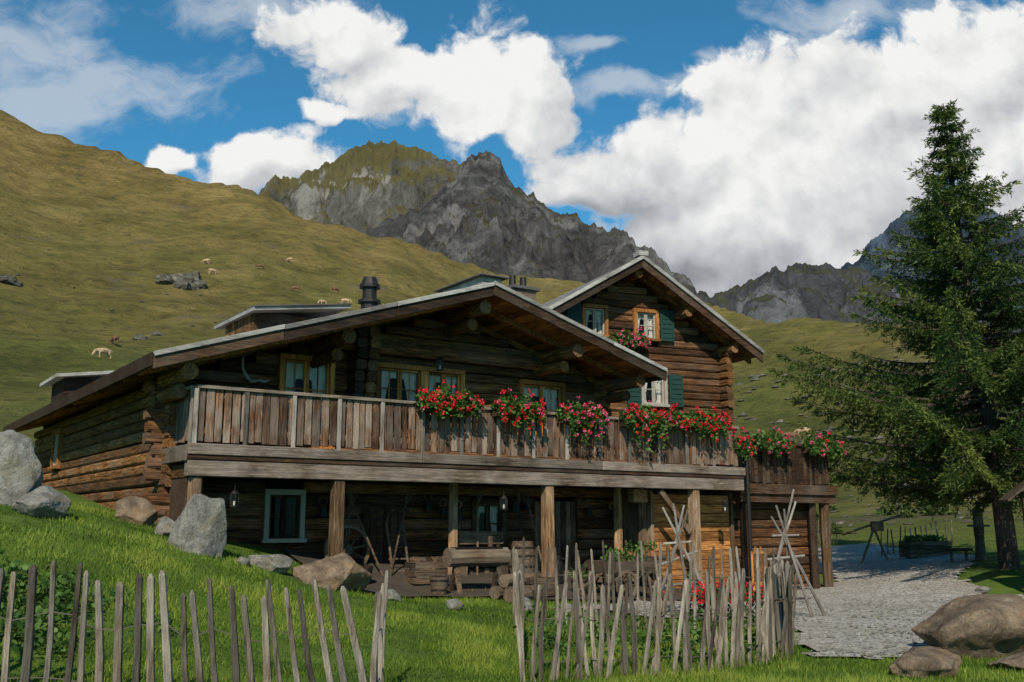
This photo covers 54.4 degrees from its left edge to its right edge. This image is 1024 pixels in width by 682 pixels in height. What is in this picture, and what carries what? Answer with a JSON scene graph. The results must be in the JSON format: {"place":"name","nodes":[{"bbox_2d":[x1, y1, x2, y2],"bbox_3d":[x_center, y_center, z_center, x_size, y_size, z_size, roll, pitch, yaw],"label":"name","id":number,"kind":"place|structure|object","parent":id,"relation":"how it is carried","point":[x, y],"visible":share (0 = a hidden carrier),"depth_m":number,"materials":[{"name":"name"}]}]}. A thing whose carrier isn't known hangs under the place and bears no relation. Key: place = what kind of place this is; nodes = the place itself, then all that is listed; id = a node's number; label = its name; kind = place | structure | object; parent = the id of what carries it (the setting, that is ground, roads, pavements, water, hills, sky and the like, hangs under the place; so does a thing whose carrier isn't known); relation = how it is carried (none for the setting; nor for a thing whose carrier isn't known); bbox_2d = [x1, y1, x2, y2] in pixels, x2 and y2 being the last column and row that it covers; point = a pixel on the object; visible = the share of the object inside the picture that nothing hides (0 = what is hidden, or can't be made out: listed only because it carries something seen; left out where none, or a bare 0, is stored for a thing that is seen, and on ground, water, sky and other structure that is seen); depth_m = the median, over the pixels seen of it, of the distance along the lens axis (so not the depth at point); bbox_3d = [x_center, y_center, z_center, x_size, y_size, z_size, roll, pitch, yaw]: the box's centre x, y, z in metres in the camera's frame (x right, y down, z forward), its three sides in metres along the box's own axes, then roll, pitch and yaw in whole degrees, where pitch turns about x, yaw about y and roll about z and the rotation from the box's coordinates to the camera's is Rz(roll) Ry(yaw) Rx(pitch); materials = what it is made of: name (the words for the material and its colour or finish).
{"place":"outdoors","nodes":[
{"label":"outdoors","id":0,"kind":"place"},
{"bbox_2d":[258,140,463,233],"bbox_3d":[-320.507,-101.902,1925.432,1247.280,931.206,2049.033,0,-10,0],"label":"mountain","id":1,"kind":"structure","parent":0,"point":[363,188],"depth_m":2242.44,"materials":[{"name":"stone"}]},
{"bbox_2d":[0,110,1023,681],"bbox_3d":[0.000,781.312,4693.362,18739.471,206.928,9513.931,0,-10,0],"label":"ground","id":2,"kind":"structure","parent":0,"point":[102,232],"depth_m":228.67,"materials":[{"name":"plant"}]},
{"bbox_2d":[0,275,22,286],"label":"rock outcrop","id":3,"kind":"object","parent":2,"relation":"on","point":[9,279],"visible":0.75,"depth_m":195.04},
{"bbox_2d":[0,430,42,505],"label":"boulder","id":4,"kind":"object","parent":2,"relation":"on","point":[21,473],"visible":0.66,"depth_m":14.25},
{"bbox_2d":[11,485,71,518],"bbox_3d":[-6.501,2.252,13.720,0.764,0.538,0.782,-8,-13,38],"label":"boulder","id":5,"kind":"object","parent":2,"relation":"on","point":[40,501],"visible":0.82,"depth_m":13.54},
{"bbox_2d":[0,546,180,661],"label":"weed plants","id":6,"kind":"object","parent":2,"relation":"on","point":[68,589],"visible":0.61,"depth_m":9.81,"materials":[{"name":"green plant"}]},
{"bbox_2d":[0,560,188,681],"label":"picket fence","id":7,"kind":"object","parent":2,"relation":"on","point":[27,659],"visible":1,"depth_m":7.77,"materials":[{"name":"grey wood"}]},
{"bbox_2d":[92,348,111,358],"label":"cow","id":8,"kind":"object","parent":2,"relation":"on","point":[107,351],"visible":0.88,"depth_m":128.90},
{"bbox_2d":[110,335,118,344],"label":"cow","id":9,"kind":"object","parent":2,"relation":"on","point":[114,338],"visible":0.96,"depth_m":142.71},
{"bbox_2d":[115,496,157,526],"bbox_3d":[-5.838,2.718,15.473,0.634,0.616,0.512,2,-11,-11],"label":"boulder","id":10,"kind":"object","parent":2,"relation":"on","point":[138,510],"visible":0.69,"depth_m":15.34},
{"bbox_2d":[132,334,148,339],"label":"rock outcrop","id":11,"kind":"object","parent":2,"relation":"on","point":[138,336],"visible":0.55,"depth_m":160.90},
{"bbox_2d":[151,331,164,335],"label":"rock outcrop","id":12,"kind":"object","parent":2,"relation":"on","point":[156,333],"visible":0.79,"depth_m":164.06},
{"bbox_2d":[155,274,172,283],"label":"rock outcrop","id":13,"kind":"object","parent":2,"relation":"on","point":[164,279],"visible":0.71,"depth_m":226.21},
{"bbox_2d":[154,516,174,536],"bbox_3d":[-5.252,2.863,15.127,0.390,0.386,0.419,2,-11,-11],"label":"boulder","id":14,"kind":"object","parent":2,"relation":"on","point":[164,526],"visible":0.48,"depth_m":15.00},
{"bbox_2d":[170,273,193,283],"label":"rock outcrop","id":15,"kind":"object","parent":2,"relation":"on","point":[186,277],"visible":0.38,"depth_m":230.17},
{"bbox_2d":[173,279,191,289],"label":"rock outcrop","id":16,"kind":"object","parent":2,"relation":"on","point":[182,284],"visible":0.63,"depth_m":224.48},
{"bbox_2d":[185,271,201,280],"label":"rock outcrop","id":17,"kind":"object","parent":2,"relation":"on","point":[196,275],"visible":0.34,"depth_m":233.39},
{"bbox_2d":[190,283,200,290],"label":"rock outcrop","id":18,"kind":"object","parent":2,"relation":"on","point":[195,287],"visible":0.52,"depth_m":226.68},
{"bbox_2d":[167,494,226,557],"bbox_3d":[-4.687,2.831,14.606,0.679,1.157,0.810,-6,-12,30],"label":"boulder","id":19,"kind":"object","parent":2,"relation":"on","point":[200,524],"visible":0.77,"depth_m":14.43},
{"bbox_2d":[193,280,206,288],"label":"rock outcrop","id":20,"kind":"object","parent":2,"relation":"on","point":[202,284],"visible":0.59,"depth_m":229.59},
{"bbox_2d":[208,268,218,273],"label":"cow","id":21,"kind":"object","parent":2,"relation":"on","point":[213,270],"visible":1,"depth_m":245.85},
{"bbox_2d":[236,556,250,566],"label":"stone","id":22,"kind":"object","parent":2,"relation":"on","point":[244,560],"visible":0.7,"depth_m":14.66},
{"bbox_2d":[254,264,264,268],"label":"cow","id":23,"kind":"object","parent":2,"relation":"on","point":[259,265],"visible":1,"depth_m":254.16},
{"bbox_2d":[247,554,292,574],"bbox_3d":[-3.724,3.426,15.201,0.735,0.333,0.450,1,-10,-6],"label":"boulder","id":24,"kind":"object","parent":2,"relation":"on","point":[281,563],"visible":0.62,"depth_m":15.09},
{"bbox_2d":[189,577,366,681],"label":"picket fence","id":25,"kind":"object","parent":2,"relation":"on","point":[266,604],"visible":1,"depth_m":8.03,"materials":[{"name":"grey wood"}]},
{"bbox_2d":[289,286,299,291],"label":"cow","id":26,"kind":"object","parent":2,"relation":"on","point":[294,287],"visible":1,"depth_m":240.22},
{"bbox_2d":[292,552,371,592],"bbox_3d":[-2.751,3.678,15.435,1.197,0.783,0.818,7,-13,-34],"label":"boulder","id":27,"kind":"object","parent":2,"relation":"on","point":[338,571],"visible":0.68,"depth_m":15.26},
{"bbox_2d":[330,287,339,292],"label":"cow","id":28,"kind":"object","parent":2,"relation":"on","point":[335,288],"visible":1,"depth_m":252.16},
{"bbox_2d":[3,273,752,593],"bbox_3d":[-3.997,2.721,25.042,13.940,7.880,14.850,7,-13,-34],"label":"alpine chalet","id":29,"kind":"object","parent":2,"relation":"on","point":[328,408],"visible":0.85,"depth_m":19.52,"materials":[{"name":"brown wood"}]},
{"bbox_2d":[229,483,238,506],"bbox_3d":[-4.519,2.509,16.222,0.170,0.385,0.147,0,-10,0],"label":"lantern","id":30,"kind":"object","parent":29,"relation":"hanging from","point":[233,492],"visible":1,"depth_m":16.19,"materials":[{"name":"metal"}]},
{"bbox_2d":[241,353,269,382],"bbox_3d":[-4.603,0.489,17.841,0.547,0.533,0.169,7,-13,-34],"label":"antler","id":31,"kind":"object","parent":29,"relation":"attached to","point":[248,378],"visible":1,"depth_m":17.71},
{"bbox_2d":[274,353,565,448],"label":"front windows","id":32,"kind":"structure","parent":29,"relation":"in","point":[395,381],"depth_m":19.63,"materials":[{"name":"brown wood"}]},
{"bbox_2d":[436,351,443,370],"bbox_3d":[-1.419,0.393,19.650,0.170,0.385,0.147,0,-10,0],"label":"lantern","id":33,"kind":"object","parent":29,"relation":"hanging from","point":[441,367],"visible":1,"depth_m":19.61,"materials":[{"name":"metal"}]},
{"bbox_2d":[413,379,485,418],"bbox_3d":[-1.170,1.093,18.456,1.464,0.772,0.603,7,-13,-34],"label":"geranium planter","id":34,"kind":"object","parent":29,"relation":"attached to","point":[457,405],"visible":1,"depth_m":18.30,"materials":[{"name":"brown wood"}]},
{"bbox_2d":[168,477,735,588],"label":"doors","id":35,"kind":"structure","parent":29,"relation":"in","point":[717,526],"depth_m":22.23,"materials":[{"name":"brown wood"}]},
{"bbox_2d":[318,492,612,519],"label":"cow bells","id":36,"kind":"object","parent":29,"relation":"attached to","point":[428,506],"visible":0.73,"depth_m":20.11,"materials":[{"name":"metal"}]},
{"bbox_2d":[500,496,507,509],"bbox_3d":[-0.158,3.052,19.183,0.170,0.385,0.147,0,-10,0],"label":"lantern","id":37,"kind":"object","parent":29,"relation":"hanging from","point":[506,502],"visible":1,"depth_m":19.14,"materials":[{"name":"metal"}]},
{"bbox_2d":[489,388,547,429],"bbox_3d":[0.116,1.335,19.296,1.251,0.831,0.584,7,-13,-34],"label":"geranium planter","id":38,"kind":"object","parent":29,"relation":"attached to","point":[527,412],"visible":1,"depth_m":19.16,"materials":[{"name":"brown wood"}]},
{"bbox_2d":[555,396,610,446],"bbox_3d":[1.428,1.634,20.155,1.283,1.028,0.586,7,-13,-34],"label":"geranium planter","id":39,"kind":"object","parent":29,"relation":"attached to","point":[595,417],"visible":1,"depth_m":20.02,"materials":[{"name":"red plant"}]},
{"bbox_2d":[618,400,674,454],"bbox_3d":[2.817,1.829,21.109,1.380,1.202,0.615,7,-13,-34],"label":"geranium planter","id":40,"kind":"object","parent":29,"relation":"attached to","point":[642,420],"visible":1,"depth_m":20.95,"materials":[{"name":"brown wood"}]},
{"bbox_2d":[666,403,691,432],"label":"geranium planter","id":41,"kind":"object","parent":29,"relation":"attached to","point":[680,420],"visible":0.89,"depth_m":21.55,"materials":[{"name":"red plant"}]},
{"bbox_2d":[684,406,734,441],"bbox_3d":[4.327,1.859,22.157,1.337,0.816,0.580,7,-13,-34],"label":"geranium planter","id":42,"kind":"object","parent":29,"relation":"on","point":[703,423],"visible":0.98,"depth_m":22.02,"materials":[{"name":"red plant"}]},
{"bbox_2d":[721,494,727,511],"bbox_3d":[4.822,3.672,22.563,0.170,0.385,0.147,0,-10,0],"label":"lantern","id":43,"kind":"object","parent":29,"relation":"hanging from","point":[724,501],"visible":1,"depth_m":22.53,"materials":[{"name":"metal"}]},
{"bbox_2d":[732,427,757,463],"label":"geranium planter","id":44,"kind":"object","parent":29,"relation":"attached to","point":[740,447],"visible":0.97,"depth_m":22.88,"materials":[{"name":"green wood"}]},
{"bbox_2d":[370,570,388,681],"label":"picket fence","id":45,"kind":"object","parent":2,"relation":"on","point":[377,651],"visible":1,"depth_m":8.88,"materials":[{"name":"grey wood"}]},
{"bbox_2d":[387,589,401,601],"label":"stone","id":46,"kind":"object","parent":2,"relation":"on","point":[392,594],"visible":0.53,"depth_m":15.43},
{"bbox_2d":[446,599,463,609],"bbox_3d":[-0.894,4.101,15.427,0.260,0.208,0.226,8,-13,-38],"label":"stone","id":47,"kind":"object","parent":2,"relation":"on","point":[455,604],"visible":0.82,"depth_m":15.35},
{"bbox_2d":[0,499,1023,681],"bbox_3d":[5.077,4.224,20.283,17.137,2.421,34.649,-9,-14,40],"label":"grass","id":48,"kind":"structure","parent":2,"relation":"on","point":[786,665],"depth_m":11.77,"materials":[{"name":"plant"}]},
{"bbox_2d":[2,273,1022,526],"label":"hillside stones","id":49,"kind":"object","parent":2,"relation":"on","point":[754,377],"visible":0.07,"depth_m":162.23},
{"bbox_2d":[513,549,523,670],"bbox_3d":[0.094,3.357,12.470,0.103,1.394,3.925,0,-10,-1],"label":"picket fence","id":50,"kind":"object","parent":2,"relation":"on","point":[517,568],"visible":0.49,"depth_m":12.11,"materials":[{"name":"grey wood"}]},
{"bbox_2d":[525,597,533,610],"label":"stone","id":51,"kind":"object","parent":2,"relation":"on","point":[527,601],"visible":0.23,"depth_m":16.00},
{"bbox_2d":[560,603,571,611],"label":"stone","id":52,"kind":"object","parent":2,"relation":"on","point":[569,606],"visible":0.3,"depth_m":16.41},
{"bbox_2d":[513,537,774,628],"bbox_3d":[1.967,3.685,14.759,3.939,1.540,0.225,1,-10,-3],"label":"picket fence","id":53,"kind":"object","parent":2,"relation":"on","point":[658,572],"visible":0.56,"depth_m":14.73,"materials":[{"name":"grey wood"}]},
{"bbox_2d":[512,600,778,662],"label":"garden plants","id":54,"kind":"object","parent":2,"relation":"on","point":[693,632],"visible":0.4,"depth_m":12.79,"materials":[{"name":"green plant"}]},
{"bbox_2d":[560,279,735,466],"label":"walls","id":55,"kind":"structure","parent":2,"relation":"on","point":[702,366],"depth_m":27.09,"materials":[{"name":"brown wood"}]},
{"bbox_2d":[566,302,683,407],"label":"windows and shutters","id":56,"kind":"structure","parent":55,"relation":"attached to","point":[593,317],"depth_m":26.71,"materials":[{"name":"teal wood"}]},
{"bbox_2d":[609,327,650,350],"bbox_3d":[3.112,-0.054,26.321,1.201,0.698,0.603,4,-11,-22],"label":"geranium planter","id":57,"kind":"object","parent":55,"relation":"on","point":[634,340],"visible":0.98,"depth_m":26.19,"materials":[{"name":"green wood"}]},
{"bbox_2d":[542,250,763,363],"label":"roof","id":58,"kind":"structure","parent":55,"relation":"on","point":[642,270],"depth_m":26.78,"materials":[{"name":"brown wood"}]},
{"bbox_2d":[513,556,797,681],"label":"picket fence","id":59,"kind":"object","parent":2,"relation":"on","point":[778,601],"visible":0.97,"depth_m":10.88,"materials":[{"name":"grey wood"}]},
{"bbox_2d":[652,503,704,622],"bbox_3d":[2.801,3.667,16.318,0.971,1.998,0.935,-10,-14,43],"label":"hay drying rack","id":60,"kind":"object","parent":2,"relation":"on","point":[677,542],"visible":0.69,"depth_m":16.42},
{"bbox_2d":[663,581,763,623],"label":"red garden flowers","id":61,"kind":"object","parent":2,"relation":"on","point":[700,601],"visible":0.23,"depth_m":15.53,"materials":[{"name":"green plant"}]},
{"bbox_2d":[751,546,767,593],"bbox_3d":[5.186,5.009,21.422,0.500,1.157,0.396,7,-13,-34],"label":"display easel","id":62,"kind":"object","parent":2,"relation":"on","point":[753,562],"visible":0.6,"depth_m":21.28,"materials":[{"name":"brown wood"}]},
{"bbox_2d":[705,482,820,591],"bbox_3d":[5.395,5.208,25.912,3.240,2.902,3.773,7,-13,-34],"label":"base storey","id":63,"kind":"object","parent":2,"relation":"on","point":[764,529],"visible":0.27,"depth_m":24.52,"materials":[{"name":"brown wood"}]},
{"bbox_2d":[736,441,837,591],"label":"balcony","id":64,"kind":"structure","parent":63,"relation":"on","point":[799,471],"depth_m":24.66,"materials":[{"name":"brown wood"}]},
{"bbox_2d":[751,426,795,457],"bbox_3d":[6.271,2.430,24.043,1.334,0.782,0.583,7,-13,-34],"label":"geranium planter","id":65,"kind":"object","parent":64,"relation":"on","point":[775,445],"visible":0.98,"depth_m":23.91,"materials":[{"name":"green plant"}]},
{"bbox_2d":[802,431,846,458],"bbox_3d":[7.840,2.618,25.110,1.444,0.746,0.625,7,-13,-34],"label":"geranium planter","id":66,"kind":"object","parent":64,"relation":"on","point":[814,446],"visible":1,"depth_m":24.91,"materials":[{"name":"green wood"}]},
{"bbox_2d":[782,432,800,438],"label":"cow","id":67,"kind":"object","parent":2,"relation":"on","point":[793,434],"visible":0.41,"depth_m":144.03},
{"bbox_2d":[761,489,826,616],"bbox_3d":[4.824,3.734,17.250,1.317,2.315,0.748,0,-10,0],"label":"hay drying rack","id":68,"kind":"object","parent":2,"relation":"on","point":[784,535],"visible":0.71,"depth_m":17.20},
{"bbox_2d":[794,427,810,435],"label":"cow","id":69,"kind":"object","parent":2,"relation":"on","point":[802,430],"visible":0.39,"depth_m":151.45},
{"bbox_2d":[818,520,837,544],"bbox_3d":[10.409,7.200,37.056,3.311,1.097,0.103,-2,-11,9],"label":"picket fence","id":70,"kind":"object","parent":2,"relation":"on","point":[830,529],"visible":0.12,"depth_m":36.86,"materials":[{"name":"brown wood"}]},
{"bbox_2d":[749,422,967,532],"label":"hillside shrubs","id":71,"kind":"object","parent":2,"relation":"on","point":[902,512],"visible":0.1,"depth_m":53.79,"materials":[{"name":"green plant"}]},
{"bbox_2d":[831,514,901,562],"bbox_3d":[10.855,6.080,30.412,2.313,1.599,0.211,0,-10,-1],"label":"wooden seesaw toy","id":72,"kind":"object","parent":2,"relation":"on","point":[875,526],"visible":0.78,"depth_m":30.40,"materials":[{"name":"brown wood"}]},
{"bbox_2d":[883,649,897,657],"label":"stone","id":73,"kind":"object","parent":2,"relation":"on","point":[889,652],"visible":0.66,"depth_m":12.06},
{"bbox_2d":[764,98,1023,569],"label":"spruce tree","id":74,"kind":"object","parent":2,"relation":"on","point":[927,414],"visible":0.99,"depth_m":25.12,"materials":[{"name":"green plant"}]},
{"bbox_2d":[881,520,952,554],"bbox_3d":[13.268,6.525,32.611,2.650,1.339,0.092,2,-11,-11],"label":"picket fence","id":75,"kind":"object","parent":2,"relation":"on","point":[932,532],"visible":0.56,"depth_m":32.69,"materials":[{"name":"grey wood"}]},
{"bbox_2d":[888,646,961,679],"bbox_3d":[4.484,3.542,10.814,0.714,0.422,1.193,-10,-14,43],"label":"boulder","id":76,"kind":"object","parent":2,"relation":"on","point":[924,661],"visible":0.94,"depth_m":10.48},
{"bbox_2d":[898,534,951,556],"bbox_3d":[12.600,6.235,30.373,1.400,0.692,0.600,2,-11,-11],"label":"raised bed","id":77,"kind":"object","parent":2,"relation":"on","point":[919,545],"visible":0.99,"depth_m":30.12,"materials":[{"name":"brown wood"}]},
{"bbox_2d":[911,594,1023,658],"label":"boulder","id":78,"kind":"object","parent":2,"relation":"on","point":[989,626],"visible":0.74,"depth_m":11.92,"materials":[{"name":"stone"}]},
{"bbox_2d":[945,506,989,561],"bbox_3d":[12.595,5.333,27.489,1.190,1.600,0.580,0,-10,0],"label":"wooden well post","id":79,"kind":"object","parent":2,"relation":"on","point":[978,525],"visible":0.78,"depth_m":27.36,"materials":[{"name":"brown wood"}]},
{"bbox_2d":[975,586,990,592],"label":"stone","id":80,"kind":"object","parent":2,"relation":"on","point":[983,589],"visible":0.84,"depth_m":21.86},
{"bbox_2d":[988,651,1023,670],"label":"boulder","id":81,"kind":"object","parent":2,"relation":"on","point":[1017,659],"visible":0.82,"depth_m":11.00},
{"bbox_2d":[998,480,1023,522],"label":"wooden notice shelter","id":82,"kind":"object","parent":2,"relation":"on","point":[1013,492],"visible":1,"depth_m":21.52,"materials":[{"name":"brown wood"}]},
{"bbox_2d":[0,0,1023,297],"label":"sky","id":83,"kind":"structure","parent":0,"point":[734,141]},
{"bbox_2d":[281,547,804,600],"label":"earth terrace","id":84,"kind":"structure","parent":0,"point":[480,582],"depth_m":18.36,"materials":[{"name":"soil"}]},
{"bbox_2d":[323,525,369,564],"bbox_3d":[-3.058,3.875,18.473,0.920,0.920,0.130,7,-13,-34],"label":"wagon wheel","id":85,"kind":"object","parent":84,"relation":"on","point":[349,550],"visible":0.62,"depth_m":18.57,"materials":[{"name":"brown wood"}]},
{"bbox_2d":[361,565,372,583],"bbox_3d":[-2.586,4.059,17.295,0.340,0.305,0.331,0,-10,0],"label":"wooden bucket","id":86,"kind":"object","parent":84,"relation":"on","point":[369,568],"visible":0.37,"depth_m":17.22,"materials":[{"name":"brown wood"}]},
{"bbox_2d":[385,509,410,570],"bbox_3d":[-2.146,3.959,18.858,0.430,1.527,0.447,7,-13,-34],"label":"wooden sledge","id":87,"kind":"object","parent":84,"relation":"on","point":[389,547],"visible":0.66,"depth_m":18.92,"materials":[{"name":"brown wood"}]},
{"bbox_2d":[405,561,445,584],"bbox_3d":[-1.572,4.217,18.100,0.644,0.393,0.400,6,-12,-31],"label":"wooden crate","id":88,"kind":"object","parent":84,"relation":"on","point":[423,575],"visible":0.78,"depth_m":17.92,"materials":[{"name":"brown wood"}]},
{"bbox_2d":[429,576,448,594],"bbox_3d":[-1.251,4.196,17.094,0.340,0.305,0.331,0,-10,0],"label":"wooden bucket","id":89,"kind":"object","parent":84,"relation":"on","point":[438,584],"visible":0.96,"depth_m":16.97,"materials":[{"name":"brown wood"}]},
{"bbox_2d":[405,556,494,572],"bbox_3d":[-1.078,4.675,19.697,2.130,0.842,0.440,7,-13,-34],"label":"firewood stack","id":90,"kind":"object","parent":84,"relation":"on","point":[484,569],"visible":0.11,"depth_m":19.41,"materials":[{"name":"brown wood"}]},
{"bbox_2d":[443,536,510,597],"bbox_3d":[-0.624,4.053,17.807,1.240,1.094,0.482,7,-13,-34],"label":"water trough","id":91,"kind":"object","parent":84,"relation":"on","point":[456,558],"visible":0.77,"depth_m":17.66,"materials":[{"name":"brown wood"}]},
{"bbox_2d":[458,531,507,575],"bbox_3d":[-0.579,4.271,19.670,1.200,1.000,0.370,7,-13,-34],"label":"wooden bench","id":92,"kind":"object","parent":84,"relation":"on","point":[467,537],"visible":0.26,"depth_m":19.82,"materials":[{"name":"brown wood"}]},
{"bbox_2d":[343,488,627,575],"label":"farm tools","id":93,"kind":"object","parent":84,"relation":"on","point":[351,500],"visible":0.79,"depth_m":19.03,"materials":[{"name":"brown wood"}]},
{"bbox_2d":[489,573,542,602],"bbox_3d":[0.118,4.322,17.511,0.679,0.450,1.350,-7,-12,32],"label":"log pile","id":94,"kind":"object","parent":84,"relation":"on","point":[504,589],"visible":0.54,"depth_m":17.28,"materials":[{"name":"brown wood"}]},
{"bbox_2d":[509,541,534,573],"bbox_3d":[0.207,4.342,19.573,0.524,0.800,0.530,0,-10,0],"label":"wooden barrel","id":95,"kind":"object","parent":84,"relation":"on","point":[529,556],"visible":0.58,"depth_m":19.41,"materials":[{"name":"brown wood"}]},
{"bbox_2d":[525,577,554,597],"bbox_3d":[0.426,4.446,17.978,0.400,0.337,0.644,-8,-13,36],"label":"wooden crate","id":96,"kind":"object","parent":84,"relation":"on","point":[542,580],"visible":0.29,"depth_m":17.93,"materials":[{"name":"brown wood"}]},
{"bbox_2d":[567,564,588,593],"bbox_3d":[1.271,4.575,19.186,0.453,0.580,0.472,5,-12,-27],"label":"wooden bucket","id":97,"kind":"object","parent":84,"relation":"on","point":[585,579],"visible":0.52,"depth_m":19.10,"materials":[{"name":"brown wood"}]},
{"bbox_2d":[582,552,608,572],"bbox_3d":[1.931,5.150,21.987,0.960,0.960,0.130,7,-13,-34],"label":"wagon wheel","id":98,"kind":"object","parent":84,"relation":"on","point":[589,559],"visible":0.19,"depth_m":21.88,"materials":[{"name":"brown wood"}]},
{"bbox_2d":[587,564,616,582],"bbox_3d":[1.980,4.979,21.318,0.644,0.393,0.400,3,-11,-15],"label":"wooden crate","id":99,"kind":"object","parent":84,"relation":"on","point":[600,579],"visible":0.14,"depth_m":21.12,"materials":[{"name":"brown wood"}]},
{"bbox_2d":[572,545,663,600],"bbox_3d":[1.931,4.431,19.120,1.972,1.027,0.880,9,-14,-40],"label":"hand cart","id":100,"kind":"object","parent":84,"relation":"on","point":[629,563],"visible":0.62,"depth_m":19.10,"materials":[{"name":"brown wood"}]},
{"bbox_2d":[614,540,665,590],"bbox_3d":[2.733,4.792,21.139,1.080,1.145,0.440,7,-13,-34],"label":"plant","id":101,"kind":"object","parent":84,"relation":"on","point":[651,556],"visible":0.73,"depth_m":21.22,"materials":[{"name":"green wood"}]},
{"bbox_2d":[366,150,731,310],"bbox_3d":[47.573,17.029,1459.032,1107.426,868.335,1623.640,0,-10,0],"label":"mountain","id":102,"kind":"structure","parent":0,"point":[482,211],"depth_m":1683.83,"materials":[{"name":"stone"}]},
{"bbox_2d":[556,553,565,583],"bbox_3d":[0.891,4.592,20.129,0.367,0.600,0.295,8,-13,-38],"label":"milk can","id":103,"kind":"object","parent":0,"point":[560,566],"visible":0.41,"depth_m":20.01,"materials":[{"name":"metal"}]},
{"bbox_2d":[686,571,700,594],"bbox_3d":[3.812,5.059,21.075,0.401,0.628,0.454,-4,-11,19],"label":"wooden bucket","id":104,"kind":"object","parent":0,"point":[697,584],"visible":0.22,"depth_m":21.01,"materials":[{"name":"brown wood"}]},
{"bbox_2d":[581,543,1023,658],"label":"gravel path","id":105,"kind":"structure","parent":0,"point":[899,597],"depth_m":21.03,"materials":[{"name":"gravel"}]},
{"bbox_2d":[709,262,1023,332],"bbox_3d":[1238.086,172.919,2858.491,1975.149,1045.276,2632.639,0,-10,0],"label":"mountain","id":106,"kind":"structure","parent":0,"point":[823,292],"depth_m":3122.52,"materials":[{"name":"stone"}]},
{"bbox_2d":[841,205,1023,309],"bbox_3d":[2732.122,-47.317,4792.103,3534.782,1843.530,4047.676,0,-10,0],"label":"mountain","id":107,"kind":"structure","parent":0,"point":[883,239],"depth_m":5582.13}
]}

